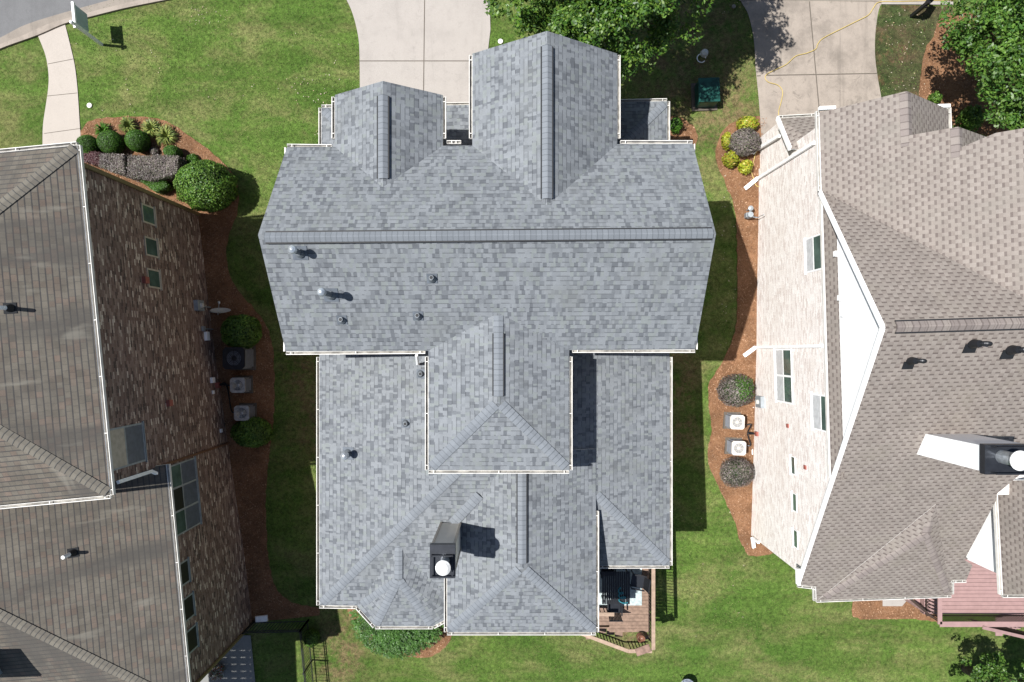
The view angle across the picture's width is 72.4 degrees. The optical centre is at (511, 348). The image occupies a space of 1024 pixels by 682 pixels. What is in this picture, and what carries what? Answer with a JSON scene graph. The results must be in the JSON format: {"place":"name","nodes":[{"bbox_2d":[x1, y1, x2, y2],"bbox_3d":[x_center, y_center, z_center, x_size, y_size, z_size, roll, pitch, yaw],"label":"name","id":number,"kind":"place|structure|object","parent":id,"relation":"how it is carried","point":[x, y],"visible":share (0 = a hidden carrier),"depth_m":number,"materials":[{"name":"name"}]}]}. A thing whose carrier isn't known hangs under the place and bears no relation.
{"place":"outdoors","nodes":[
{"label":"outdoors","id":0,"kind":"place"},
{"bbox_2d":[0,0,106,36],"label":"road","id":1,"kind":"structure","parent":0,"point":[15,14],"depth_m":27.98,"materials":[{"name":"grey asphalt"}]},
{"bbox_2d":[201,635,254,681],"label":"patio","id":2,"kind":"structure","parent":0,"point":[236,660],"depth_m":29.67,"materials":[{"name":"grey concrete"}]},
{"bbox_2d":[208,663,224,680],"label":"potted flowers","id":3,"kind":"object","parent":2,"relation":"on","point":[216,671],"visible":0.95,"depth_m":29.30,"materials":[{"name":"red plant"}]},
{"bbox_2d":[347,0,489,101],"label":"driveway","id":4,"kind":"structure","parent":0,"point":[394,29],"depth_m":27.95,"materials":[{"name":"concrete"}]},
{"bbox_2d":[0,0,1023,681],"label":"lawn","id":5,"kind":"structure","parent":0,"point":[934,650],"depth_m":28.72,"materials":[{"name":"green plant"}]},
{"bbox_2d":[38,25,80,144],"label":"walkway","id":6,"kind":"structure","parent":5,"relation":"on","point":[61,113],"depth_m":27.96,"materials":[{"name":"concrete"}]},
{"bbox_2d":[0,0,136,43],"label":"gutter pan","id":7,"kind":"object","parent":5,"relation":"on","point":[24,29],"visible":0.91,"depth_m":27.95,"materials":[{"name":"concrete"}]},
{"bbox_2d":[0,0,168,49],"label":"kerb","id":8,"kind":"structure","parent":5,"relation":"on","point":[49,27],"depth_m":27.89,"materials":[{"name":"concrete"}]},
{"bbox_2d":[69,2,102,45],"bbox_3d":[-16.438,-12.496,26.966,0.139,2.040,0.972,-7,90,0],"label":"yard sign","id":9,"kind":"object","parent":5,"relation":"on","point":[79,17],"visible":1,"depth_m":26.63,"materials":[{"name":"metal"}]},
{"bbox_2d":[0,142,254,681],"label":"house","id":10,"kind":"structure","parent":5,"relation":"on","point":[122,558],"depth_m":21.95,"materials":[{"name":"brown"}]},
{"bbox_2d":[110,421,147,470],"bbox_3d":[-11.774,2.990,21.395,0.054,2.140,1.320,-5,90,0],"label":"window","id":11,"kind":"structure","parent":10,"relation":"in","point":[128,442],"depth_m":21.50,"materials":[{"name":"grey glass"}]},
{"bbox_2d":[141,203,156,227],"bbox_3d":[-12.501,-4.598,24.114,0.054,0.880,0.740,-5,90,0],"label":"window","id":12,"kind":"structure","parent":10,"relation":"in","point":[148,212],"depth_m":24.13,"materials":[{"name":"green glass"}]},
{"bbox_2d":[144,236,159,259],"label":"window","id":13,"kind":"structure","parent":10,"relation":"in","point":[151,244],"depth_m":24.12,"materials":[{"name":"green glass"}]},
{"bbox_2d":[146,268,162,290],"bbox_3d":[-12.289,-2.390,24.070,0.054,0.880,0.740,-5,90,0],"label":"window","id":14,"kind":"structure","parent":10,"relation":"in","point":[154,275],"depth_m":24.11,"materials":[{"name":"green glass"}]},
{"bbox_2d":[180,557,191,586],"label":"window","id":15,"kind":"structure","parent":10,"relation":"in","point":[185,565],"depth_m":24.31,"materials":[{"name":"black glass"}]},
{"bbox_2d":[171,456,201,535],"bbox_3d":[-11.560,5.228,24.675,0.054,2.280,2.520,-5,90,0],"label":"window","id":16,"kind":"structure","parent":10,"relation":"in","point":[185,482],"depth_m":24.87,"materials":[{"name":"grey glass"}]},
{"bbox_2d":[184,591,195,621],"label":"window","id":17,"kind":"structure","parent":10,"relation":"in","point":[189,601],"depth_m":24.37,"materials":[{"name":"black glass"}]},
{"bbox_2d":[187,622,199,654],"bbox_3d":[-11.093,10.101,24.159,0.054,1.140,0.880,-5,90,0],"label":"window","id":18,"kind":"structure","parent":10,"relation":"in","point":[192,634],"depth_m":24.38,"materials":[{"name":"black glass"}]},
{"bbox_2d":[193,300,210,310],"bbox_3d":[-12.122,-1.664,27.665,0.249,1.460,0.400,-5,90,0],"label":"meter box","id":19,"kind":"object","parent":10,"relation":"attached to","point":[199,305],"visible":1,"depth_m":27.07,"materials":[{"name":"grey paint"}]},
{"bbox_2d":[204,332,209,340],"bbox_3d":[-12.074,-0.481,27.712,0.119,0.260,0.340,-5,90,0],"label":"wall box","id":20,"kind":"object","parent":10,"relation":"attached to","point":[206,336],"visible":1,"depth_m":27.60,"materials":[{"name":"grey metal"}]},
{"bbox_2d":[201,326,212,330],"bbox_3d":[-12.122,-0.770,27.957,0.079,1.100,0.180,-5,90,0],"label":"wall box","id":21,"kind":"object","parent":10,"relation":"attached to","point":[203,328],"visible":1,"depth_m":27.50,"materials":[{"name":"grey paint"}]},
{"bbox_2d":[210,377,215,382],"bbox_3d":[-11.916,1.270,27.876,0.099,0.260,0.220,-5,90,0],"label":"wall box","id":22,"kind":"object","parent":10,"relation":"attached to","point":[212,379],"visible":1,"depth_m":27.75,"materials":[{"name":"grey metal"}]},
{"bbox_2d":[210,301,230,313],"bbox_3d":[-11.725,-1.483,27.980,0.912,0.786,0.554,-31,90,0],"label":"satellite dish","id":23,"kind":"object","parent":10,"relation":"attached to","point":[218,310],"visible":1,"depth_m":27.97,"materials":[{"name":"metal"}]},
{"bbox_2d":[219,382,233,412],"bbox_3d":[-11.399,1.964,28.429,0.518,0.297,1.342,-22,90,0],"label":"coolant pipe","id":24,"kind":"object","parent":10,"relation":"attached to","point":[223,384],"visible":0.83,"depth_m":28.48,"materials":[{"name":"black metal"}]},
{"bbox_2d":[80,116,319,621],"bbox_3d":[-11.623,0.828,28.878,5.937,1.808,22.155,-19,90,0],"label":"mulch bed","id":25,"kind":"object","parent":5,"relation":"on","point":[251,501],"visible":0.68,"depth_m":28.57,"materials":[{"name":"brown wood"}]},
{"bbox_2d":[76,134,101,153],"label":"clipped bush","id":26,"kind":"object","parent":25,"relation":"on","point":[88,143],"visible":0.56,"depth_m":27.24,"materials":[{"name":"green plant"}]},
{"bbox_2d":[83,151,101,167],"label":"hedge","id":27,"kind":"object","parent":25,"relation":"on","point":[91,157],"visible":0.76,"depth_m":27.31,"materials":[{"name":"purple plant"}]},
{"bbox_2d":[94,120,109,135],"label":"grass clump","id":28,"kind":"object","parent":25,"relation":"on","point":[102,128],"visible":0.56,"depth_m":27.71,"materials":[{"name":"green plant"}]},
{"bbox_2d":[96,130,125,153],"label":"clipped bush","id":29,"kind":"object","parent":25,"relation":"on","point":[109,141],"visible":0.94,"depth_m":27.22,"materials":[{"name":"green plant"}]},
{"bbox_2d":[99,152,131,178],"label":"hedge","id":30,"kind":"object","parent":25,"relation":"on","point":[115,163],"visible":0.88,"depth_m":27.23,"materials":[{"name":"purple plant"}]},
{"bbox_2d":[118,115,139,132],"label":"grass clump","id":31,"kind":"object","parent":25,"relation":"on","point":[125,125],"visible":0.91,"depth_m":27.71,"materials":[{"name":"green plant"}]},
{"bbox_2d":[124,129,150,152],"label":"clipped bush","id":32,"kind":"object","parent":25,"relation":"on","point":[137,140],"visible":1,"depth_m":27.23,"materials":[{"name":"green plant"}]},
{"bbox_2d":[126,154,151,182],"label":"hedge","id":33,"kind":"object","parent":25,"relation":"on","point":[139,167],"visible":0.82,"depth_m":27.24,"materials":[{"name":"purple plant"}]},
{"bbox_2d":[140,118,162,139],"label":"grass clump","id":34,"kind":"object","parent":25,"relation":"on","point":[149,126],"visible":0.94,"depth_m":27.73,"materials":[{"name":"plant"}]},
{"bbox_2d":[149,147,158,154],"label":"shrub","id":35,"kind":"object","parent":25,"relation":"on","point":[154,150],"visible":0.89,"depth_m":27.78,"materials":[{"name":"grey plant"}]},
{"bbox_2d":[140,179,173,195],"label":"hedge","id":36,"kind":"object","parent":25,"relation":"on","point":[162,187],"visible":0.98,"depth_m":27.49,"materials":[{"name":"green plant"}]},
{"bbox_2d":[153,123,177,145],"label":"grass clump","id":37,"kind":"object","parent":25,"relation":"on","point":[166,134],"visible":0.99,"depth_m":27.71,"materials":[{"name":"green plant"}]},
{"bbox_2d":[149,153,186,182],"bbox_3d":[-13.521,-7.043,27.593,1.218,1.014,1.133,0,90,0],"label":"hedge","id":38,"kind":"object","parent":25,"relation":"on","point":[165,167],"visible":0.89,"depth_m":27.20,"materials":[{"name":"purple plant"}]},
{"bbox_2d":[163,145,182,156],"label":"clipped bush","id":39,"kind":"object","parent":25,"relation":"on","point":[172,150],"visible":0.81,"depth_m":27.36,"materials":[{"name":"green plant"}]},
{"bbox_2d":[186,153,198,164],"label":"shrub","id":40,"kind":"object","parent":25,"relation":"on","point":[191,157],"visible":0.73,"depth_m":27.74,"materials":[{"name":"green plant"}]},
{"bbox_2d":[173,159,238,211],"bbox_3d":[-11.798,-6.302,26.969,2.254,2.284,2.065,0,90,0],"label":"camellia bush","id":41,"kind":"object","parent":25,"relation":"on","point":[205,185],"visible":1,"depth_m":26.40,"materials":[{"name":"green plant"}]},
{"bbox_2d":[223,346,255,369],"bbox_3d":[-10.892,0.391,27.933,0.980,1.110,0.980,0,90,0],"label":"air conditioner","id":42,"kind":"object","parent":25,"relation":"on","point":[238,358],"visible":0.99,"depth_m":27.43,"materials":[{"name":"grey metal"}]},
{"bbox_2d":[220,314,262,348],"bbox_3d":[-10.745,-0.665,27.697,1.658,1.399,1.409,0,90,0],"label":"side bush","id":43,"kind":"object","parent":25,"relation":"on","point":[242,330],"visible":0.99,"depth_m":27.33,"materials":[{"name":"green plant"}]},
{"bbox_2d":[230,376,253,392],"bbox_3d":[-10.923,1.472,28.234,0.720,0.760,0.720,0,90,0],"label":"air conditioner","id":44,"kind":"object","parent":25,"relation":"on","point":[241,384],"visible":1,"depth_m":27.90,"materials":[{"name":"metal"}]},
{"bbox_2d":[234,403,256,420],"bbox_3d":[-10.815,2.599,28.366,0.720,0.760,0.720,0,90,0],"label":"air conditioner","id":45,"kind":"object","parent":25,"relation":"on","point":[244,411],"visible":0.98,"depth_m":28.04,"materials":[{"name":"metal"}]},
{"bbox_2d":[230,416,273,447],"bbox_3d":[-10.524,3.392,28.220,1.665,1.231,1.326,0,90,0],"label":"side bush","id":46,"kind":"object","parent":25,"relation":"on","point":[254,432],"visible":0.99,"depth_m":27.88,"materials":[{"name":"green plant"}]},
{"bbox_2d":[255,615,267,621],"bbox_3d":[-10.557,11.403,29.503,0.500,0.130,0.240,-5,90,0],"label":"splash block","id":47,"kind":"object","parent":25,"relation":"on","point":[262,618],"depth_m":29.47,"materials":[{"name":"grey concrete"}]},
{"bbox_2d":[242,620,307,633],"bbox_3d":[-9.777,11.548,29.043,2.306,1.450,0.064,0,90,0],"label":"iron fence","id":48,"kind":"object","parent":5,"relation":"on","point":[259,630],"visible":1,"depth_m":28.82,"materials":[{"name":"black metal"}]},
{"bbox_2d":[298,619,313,681],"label":"iron fence","id":49,"kind":"object","parent":5,"relation":"on","point":[303,661],"visible":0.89,"depth_m":29.03,"materials":[{"name":"black metal"}]},
{"bbox_2d":[302,629,320,647],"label":"topiary bush","id":50,"kind":"object","parent":5,"relation":"on","point":[313,638],"visible":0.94,"depth_m":29.27,"materials":[{"name":"green plant"}]},
{"bbox_2d":[348,609,443,659],"bbox_3d":[-4.746,11.205,29.666,4.321,2.479,4.211,0,90,0],"label":"juniper bush","id":51,"kind":"object","parent":5,"relation":"on","point":[395,641],"visible":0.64,"depth_m":29.25,"materials":[{"name":"green plant"}]},
{"bbox_2d":[348,609,451,657],"bbox_3d":[-4.827,11.924,30.100,4.539,0.534,3.012,0,90,0],"label":"mulch bed","id":52,"kind":"object","parent":5,"relation":"on","point":[433,649],"visible":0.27,"depth_m":30.33,"materials":[{"name":"brown wood"}]},
{"bbox_2d":[258,31,715,634],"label":"house","id":53,"kind":"structure","parent":5,"relation":"on","point":[488,299],"depth_m":20.69,"materials":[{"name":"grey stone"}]},
{"bbox_2d":[76,2,923,612],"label":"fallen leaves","id":54,"kind":"object","parent":5,"relation":"on","point":[332,86],"visible":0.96,"depth_m":27.95,"materials":[{"name":"brown plant"}]},
{"bbox_2d":[80,14,1015,657],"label":"mulch chips","id":55,"kind":"object","parent":5,"relation":"on","point":[710,390],"visible":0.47,"depth_m":28.48,"materials":[{"name":"brown wood"}]},
{"bbox_2d":[483,0,713,82],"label":"oak tree","id":56,"kind":"object","parent":5,"relation":"on","point":[595,23],"visible":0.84,"depth_m":21.93,"materials":[{"name":"green plant"}]},
{"bbox_2d":[581,569,654,652],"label":"wooden deck","id":57,"kind":"structure","parent":5,"relation":"on","point":[636,618],"depth_m":27.65,"materials":[{"name":"brown wood"}]},
{"bbox_2d":[599,569,641,604],"bbox_3d":[4.000,8.600,27.638,2.250,0.014,3.100,0,90,0],"label":"outdoor rug","id":58,"kind":"object","parent":57,"relation":"on","point":[635,597],"visible":0.14,"depth_m":27.63,"materials":[{"name":"fabric"}]},
{"bbox_2d":[600,569,615,578],"bbox_3d":[3.704,8.532,27.140,0.590,0.960,0.631,-5,90,0],"label":"patio chair","id":59,"kind":"object","parent":58,"relation":"on","point":[608,570],"visible":0.22,"depth_m":27.17,"materials":[{"name":"grey metal"}]},
{"bbox_2d":[606,600,622,621],"bbox_3d":[3.963,10.100,27.140,0.590,0.960,0.630,0,90,0],"label":"patio chair","id":60,"kind":"object","parent":58,"relation":"on","point":[617,609],"visible":0.8,"depth_m":27.06,"materials":[{"name":"grey metal"}]},
{"bbox_2d":[601,569,629,603],"bbox_3d":[3.996,9.207,27.264,1.066,0.732,1.250,0,90,0],"label":"patio table","id":61,"kind":"object","parent":58,"relation":"on","point":[616,580],"visible":0.95,"depth_m":26.90,"materials":[{"name":"black metal"}]},
{"bbox_2d":[618,587,627,603],"bbox_3d":[4.184,9.508,26.830,0.320,0.058,0.681,-23,90,0],"label":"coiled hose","id":62,"kind":"object","parent":61,"relation":"on","point":[621,593],"visible":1,"depth_m":26.82,"materials":[{"name":"teal rubber"}]},
{"bbox_2d":[630,570,650,593],"bbox_3d":[4.950,9.047,27.140,0.631,0.960,0.590,10,90,0],"label":"patio chair","id":63,"kind":"object","parent":58,"relation":"on","point":[643,581],"visible":0.97,"depth_m":27.17,"materials":[{"name":"grey metal"}]},
{"bbox_2d":[636,632,644,642],"bbox_3d":[5.042,11.326,27.450,0.350,0.400,0.348,0,90,0],"label":"planter pot","id":64,"kind":"object","parent":57,"relation":"on","point":[640,637],"visible":1,"depth_m":27.37,"materials":[{"name":"brown ceramic"}]},
{"bbox_2d":[635,644,650,655],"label":"stone slab","id":65,"kind":"structure","parent":5,"relation":"on","point":[643,649],"depth_m":26.62,"materials":[{"name":"beige stone"}]},
{"bbox_2d":[670,115,697,143],"bbox_3d":[6.751,-8.527,27.944,1.313,0.100,1.619,0,90,0],"label":"mulch bed","id":66,"kind":"object","parent":5,"relation":"on","point":[687,134],"visible":0.38,"depth_m":27.92,"materials":[{"name":"brown wood"}]},
{"bbox_2d":[670,117,682,133],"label":"shrub","id":67,"kind":"object","parent":66,"relation":"on","point":[676,123],"visible":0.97,"depth_m":27.52,"materials":[{"name":"green plant"}]},
{"bbox_2d":[680,675,692,681],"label":"garden hook","id":68,"kind":"object","parent":5,"relation":"on","point":[686,680],"visible":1,"depth_m":29.91,"materials":[{"name":"metal"}]},
{"bbox_2d":[697,49,707,62],"bbox_3d":[7.571,-11.626,27.787,0.369,0.200,0.579,26,90,0],"label":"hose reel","id":69,"kind":"object","parent":5,"relation":"on","point":[703,53],"visible":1,"depth_m":27.76,"materials":[{"name":"grey plastic"}]},
{"bbox_2d":[691,77,719,111],"bbox_3d":[7.640,-9.996,27.495,1.000,0.820,1.100,-2,90,0],"label":"utility box","id":70,"kind":"object","parent":5,"relation":"on","point":[705,94],"visible":1,"depth_m":27.11,"materials":[{"name":"green metal"}]},
{"bbox_2d":[707,116,771,556],"bbox_3d":[9.883,-0.115,28.816,3.913,2.387,18.127,-3,90,0],"label":"mulch bed","id":71,"kind":"object","parent":5,"relation":"on","point":[748,300],"visible":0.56,"depth_m":28.58,"materials":[{"name":"brown wood"}]},
{"bbox_2d":[720,131,732,149],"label":"lime shrub","id":72,"kind":"object","parent":71,"relation":"on","point":[725,139],"visible":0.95,"depth_m":27.43,"materials":[{"name":"yellow plant"}]},
{"bbox_2d":[721,150,739,167],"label":"lime shrub","id":73,"kind":"object","parent":71,"relation":"on","point":[729,160],"visible":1,"depth_m":27.41,"materials":[{"name":"yellow plant"}]},
{"bbox_2d":[723,412,744,429],"bbox_3d":[9.119,2.992,28.701,0.700,0.790,0.700,2,90,0],"label":"air conditioner","id":74,"kind":"object","parent":71,"relation":"on","point":[733,420],"visible":1,"depth_m":28.36,"materials":[{"name":"white metal"}]},
{"bbox_2d":[724,437,745,455],"bbox_3d":[9.236,4.069,28.877,0.700,0.790,0.700,2,90,0],"label":"air conditioner","id":75,"kind":"object","parent":71,"relation":"on","point":[735,446],"visible":1,"depth_m":28.54,"materials":[{"name":"white metal"}]},
{"bbox_2d":[716,373,754,407],"bbox_3d":[9.058,1.722,28.313,1.534,1.100,1.424,0,90,0],"label":"purple bush","id":76,"kind":"object","parent":71,"relation":"on","point":[727,391],"visible":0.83,"depth_m":28.09,"materials":[{"name":"grey plant"}]},
{"bbox_2d":[720,456,754,488],"bbox_3d":[9.303,5.124,28.934,1.474,1.004,1.393,0,90,0],"label":"purple bush","id":77,"kind":"object","parent":71,"relation":"on","point":[738,471],"visible":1,"depth_m":28.70,"materials":[{"name":"grey plant"}]},
{"bbox_2d":[733,375,754,401],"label":"green shoots","id":78,"kind":"object","parent":71,"relation":"on","point":[746,386],"visible":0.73,"depth_m":27.88,"materials":[{"name":"green plant"}]},
{"bbox_2d":[728,127,760,156],"bbox_3d":[9.076,-8.049,27.258,1.258,1.007,1.150,0,90,0],"label":"purple bush","id":79,"kind":"object","parent":71,"relation":"on","point":[745,142],"visible":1,"depth_m":27.02,"materials":[{"name":"grey plant"}]},
{"bbox_2d":[737,159,753,174],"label":"lime shrub","id":80,"kind":"object","parent":71,"relation":"on","point":[745,166],"visible":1,"depth_m":27.37,"materials":[{"name":"yellow plant"}]},
{"bbox_2d":[735,116,759,130],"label":"lime shrub","id":81,"kind":"object","parent":71,"relation":"on","point":[748,121],"visible":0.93,"depth_m":27.20,"materials":[{"name":"yellow plant"}]},
{"bbox_2d":[744,206,763,218],"bbox_3d":[9.462,-5.353,27.448,0.492,1.001,0.480,0,90,0],"label":"gas meter","id":82,"kind":"object","parent":71,"relation":"on","point":[749,214],"visible":1,"depth_m":27.43,"materials":[{"name":"grey paint"}]},
{"bbox_2d":[751,0,944,186],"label":"garden hose","id":83,"kind":"object","parent":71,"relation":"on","point":[816,48],"visible":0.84,"depth_m":27.56,"materials":[{"name":"yellow rubber"}]},
{"bbox_2d":[743,91,1023,602],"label":"house","id":84,"kind":"structure","parent":5,"relation":"on","point":[888,461],"depth_m":21.23,"materials":[{"name":"beige"}]},
{"bbox_2d":[746,424,754,446],"bbox_3d":[9.851,3.586,28.967,0.362,0.386,0.966,0,90,0],"label":"coolant pipe","id":85,"kind":"object","parent":84,"relation":"attached to","point":[750,433],"visible":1,"depth_m":28.98,"materials":[{"name":"black metal"}]},
{"bbox_2d":[754,396,764,407],"bbox_3d":[9.924,2.153,28.583,0.258,1.500,0.465,0,90,0],"label":"meter box","id":86,"kind":"object","parent":84,"relation":"attached to","point":[759,401],"visible":0.94,"depth_m":27.89,"materials":[{"name":"grey paint"}]},
{"bbox_2d":[773,348,792,404],"bbox_3d":[9.985,1.013,25.790,0.054,1.600,2.080,-2,90,0],"label":"window","id":87,"kind":"structure","parent":84,"relation":"in","point":[783,380],"depth_m":25.76,"materials":[{"name":"white glass"}]},
{"bbox_2d":[789,454,795,474],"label":"window","id":88,"kind":"structure","parent":84,"relation":"in","point":[792,461],"depth_m":25.18,"materials":[{"name":"white glass"}]},
{"bbox_2d":[791,491,797,512],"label":"window","id":89,"kind":"structure","parent":84,"relation":"in","point":[793,495],"depth_m":25.14,"materials":[{"name":"white glass"}]},
{"bbox_2d":[792,527,798,549],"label":"window","id":90,"kind":"structure","parent":84,"relation":"in","point":[794,532],"depth_m":25.14,"materials":[{"name":"white glass"}]},
{"bbox_2d":[803,234,820,274],"bbox_3d":[9.862,-3.094,22.944,0.054,1.280,1.240,-2,90,0],"label":"window","id":91,"kind":"structure","parent":84,"relation":"in","point":[812,249],"depth_m":23.01,"materials":[{"name":"white glass"}]},
{"bbox_2d":[810,392,825,431],"bbox_3d":[10.018,2.094,22.741,0.054,1.400,1.280,-2,90,0],"label":"window","id":92,"kind":"structure","parent":84,"relation":"in","point":[817,413],"depth_m":22.93,"materials":[{"name":"white glass"}]},
{"bbox_2d":[852,599,936,621],"bbox_3d":[16.564,10.791,30.172,3.908,0.188,2.152,0,90,0],"label":"mulch bed","id":93,"kind":"object","parent":5,"relation":"on","point":[886,611],"visible":0.4,"depth_m":30.22,"materials":[{"name":"brown wood"}]},
{"bbox_2d":[883,599,905,605],"bbox_3d":[16.653,10.762,30.142,1.422,0.062,0.712,0,90,0],"label":"stepping pad","id":94,"kind":"object","parent":93,"relation":"on","point":[900,602],"visible":0.36,"depth_m":30.16,"materials":[{"name":"concrete"}]},
{"bbox_2d":[875,5,952,127],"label":"worn lawn","id":95,"kind":"structure","parent":5,"relation":"on","point":[897,35],"depth_m":27.62,"materials":[{"name":"green plant"}]},
{"bbox_2d":[910,0,933,17],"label":"mailbox","id":96,"kind":"object","parent":95,"relation":"on","point":[926,3],"visible":1,"depth_m":26.86,"materials":[{"name":"black metal"}]},
{"bbox_2d":[904,559,1023,638],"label":"rose deck","id":97,"kind":"structure","parent":5,"relation":"on","point":[976,593],"depth_m":27.40,"materials":[{"name":"paint"}]},
{"bbox_2d":[919,13,1022,135],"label":"mulch bed","id":98,"kind":"object","parent":5,"relation":"on","point":[950,75],"visible":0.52,"depth_m":27.62,"materials":[{"name":"brown wood"}]},
{"bbox_2d":[927,91,942,103],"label":"shrub","id":99,"kind":"object","parent":98,"relation":"on","point":[936,97],"visible":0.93,"depth_m":27.27,"materials":[{"name":"green plant"}]},
{"bbox_2d":[955,104,985,131],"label":"shrub","id":100,"kind":"object","parent":98,"relation":"on","point":[970,117],"visible":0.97,"depth_m":26.99,"materials":[{"name":"green plant"}]},
{"bbox_2d":[937,0,1023,129],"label":"oak tree","id":101,"kind":"object","parent":5,"relation":"on","point":[1001,57],"visible":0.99,"depth_m":22.86,"materials":[{"name":"green plant"}]},
{"bbox_2d":[960,651,1023,681],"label":"young tree","id":102,"kind":"object","parent":5,"relation":"on","point":[979,673],"visible":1,"depth_m":27.41,"materials":[{"name":"green plant"}]},
{"bbox_2d":[741,0,881,136],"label":"driveway","id":103,"kind":"structure","parent":0,"point":[782,32],"depth_m":27.61,"materials":[{"name":"concrete"}]},
{"bbox_2d":[739,0,950,1],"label":"pavement","id":104,"kind":"structure","parent":0,"point":[862,0],"depth_m":27.58,"materials":[{"name":"concrete"}]},
{"bbox_2d":[882,0,952,4],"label":"pavement edge","id":105,"kind":"object","parent":104,"relation":"on","point":[922,2],"visible":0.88,"depth_m":27.57,"materials":[{"name":"concrete"}]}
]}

